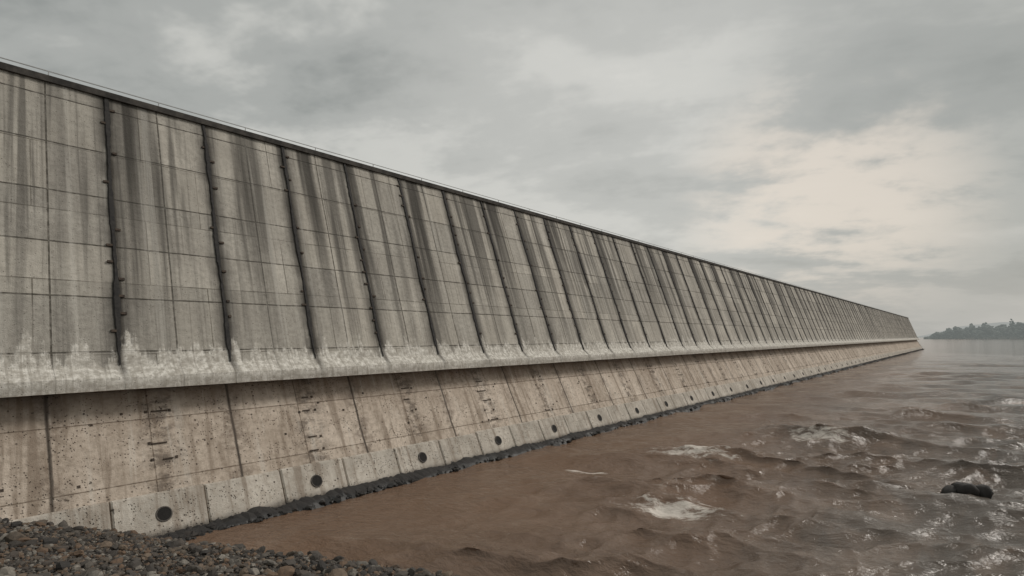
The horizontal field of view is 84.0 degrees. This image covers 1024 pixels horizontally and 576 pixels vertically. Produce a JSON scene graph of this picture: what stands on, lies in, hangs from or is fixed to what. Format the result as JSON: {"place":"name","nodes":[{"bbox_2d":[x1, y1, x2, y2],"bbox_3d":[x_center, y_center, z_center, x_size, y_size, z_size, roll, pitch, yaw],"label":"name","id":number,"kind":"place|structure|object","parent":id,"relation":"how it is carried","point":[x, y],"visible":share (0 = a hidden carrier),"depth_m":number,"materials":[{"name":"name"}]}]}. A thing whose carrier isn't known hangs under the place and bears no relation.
{"place":"outdoors","nodes":[
{"label":"outdoors","id":0,"kind":"place"},
{"bbox_2d":[0,517,458,575],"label":"gravel bank","id":1,"kind":"structure","parent":0,"point":[235,557],"depth_m":8.83,"materials":[{"name":"grey gravel"}]},
{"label":"slab footing","id":2,"kind":"object","parent":1,"relation":"on","visible":0},
{"bbox_2d":[0,340,920,528],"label":"slab","id":3,"kind":"structure","parent":2,"relation":"on","point":[56,451],"depth_m":16.83,"materials":[{"name":"concrete"}]},
{"bbox_2d":[0,344,900,491],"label":"step irons","id":4,"kind":"object","parent":3,"relation":"on","point":[79,486],"visible":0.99,"depth_m":17.72,"materials":[{"name":"metal"}]},
{"bbox_2d":[4,340,907,397],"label":"ledge soffit","id":5,"kind":"structure","parent":3,"relation":"on","point":[322,377],"depth_m":17.07,"materials":[{"name":"concrete"}]},
{"bbox_2d":[0,69,918,397],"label":"wall face","id":6,"kind":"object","parent":5,"relation":"on","point":[56,305],"visible":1,"depth_m":18.41},
{"bbox_2d":[0,62,907,317],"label":"crest coping","id":7,"kind":"object","parent":6,"relation":"on","point":[81,87],"visible":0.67,"depth_m":20.16,"materials":[{"name":"grey concrete"}]},
{"bbox_2d":[0,57,870,306],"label":"crest guard wire","id":8,"kind":"object","parent":7,"relation":"on","point":[319,148],"visible":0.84,"depth_m":20.55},
{"bbox_2d":[100,109,851,335],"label":"seal clamps","id":9,"kind":"object","parent":6,"relation":"attached to","point":[117,229],"visible":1,"depth_m":20.70,"materials":[{"name":"metal"}]},
{"bbox_2d":[103,97,914,364],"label":"joint seals","id":10,"kind":"object","parent":6,"relation":"on","point":[116,286],"visible":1,"depth_m":21.77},
{"bbox_2d":[10,347,921,537],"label":"base blocks","id":11,"kind":"structure","parent":3,"relation":"attached to","point":[223,500],"depth_m":17.29,"materials":[{"name":"concrete"}]},
{"bbox_2d":[155,348,917,521],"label":"drain pipe rims","id":12,"kind":"object","parent":11,"relation":"attached to","point":[157,518],"visible":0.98,"depth_m":19.61,"materials":[{"name":"grey concrete"}]},
{"bbox_2d":[157,351,905,519],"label":"drain throats","id":13,"kind":"object","parent":12,"relation":"in","point":[163,513],"visible":1,"depth_m":16.54,"materials":[{"name":"black"}]},
{"bbox_2d":[154,348,923,540],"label":"riprap","id":14,"kind":"object","parent":2,"relation":"on","point":[257,514],"visible":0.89,"depth_m":18.61,"materials":[{"name":"stone"}]},
{"bbox_2d":[12,342,876,397],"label":"downstream face","id":15,"kind":"object","parent":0,"point":[310,378],"depth_m":26.80},
{"bbox_2d":[0,0,1023,335],"label":"sky","id":16,"kind":"structure","parent":0,"point":[866,152],"materials":[{"name":"grey"}]},
{"bbox_2d":[186,338,1023,575],"bbox_3d":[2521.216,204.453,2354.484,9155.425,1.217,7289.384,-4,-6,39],"label":"water","id":17,"kind":"structure","parent":0,"point":[854,471],"depth_m":16.70,"materials":[{"name":"brown liquid"}]},
{"bbox_2d":[940,482,993,498],"bbox_3d":[13.457,6.059,16.867,1.344,0.579,0.604,-2,-5,18],"label":"boulder","id":18,"kind":"object","parent":17,"relation":"in","point":[982,490],"visible":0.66,"depth_m":16.68,"materials":[{"name":"black stone"}]},
{"bbox_2d":[917,322,1023,337],"bbox_3d":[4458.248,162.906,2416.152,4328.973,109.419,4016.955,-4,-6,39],"label":"hills","id":19,"kind":"structure","parent":0,"point":[990,324],"depth_m":2353.34,"materials":[{"name":"green plant"}]},
{"bbox_2d":[937,334,1023,338],"bbox_3d":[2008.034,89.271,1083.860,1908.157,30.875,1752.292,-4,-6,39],"label":"shore terrain","id":20,"kind":"structure","parent":0,"point":[1004,337],"depth_m":1003.13,"materials":[{"name":"green plant"}]},
{"bbox_2d":[924,319,1023,338],"bbox_3d":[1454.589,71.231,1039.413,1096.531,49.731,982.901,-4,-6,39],"label":"forest","id":21,"kind":"object","parent":20,"relation":"on","point":[1013,329],"visible":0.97,"depth_m":1005.95,"materials":[{"name":"green plant"}]}
]}

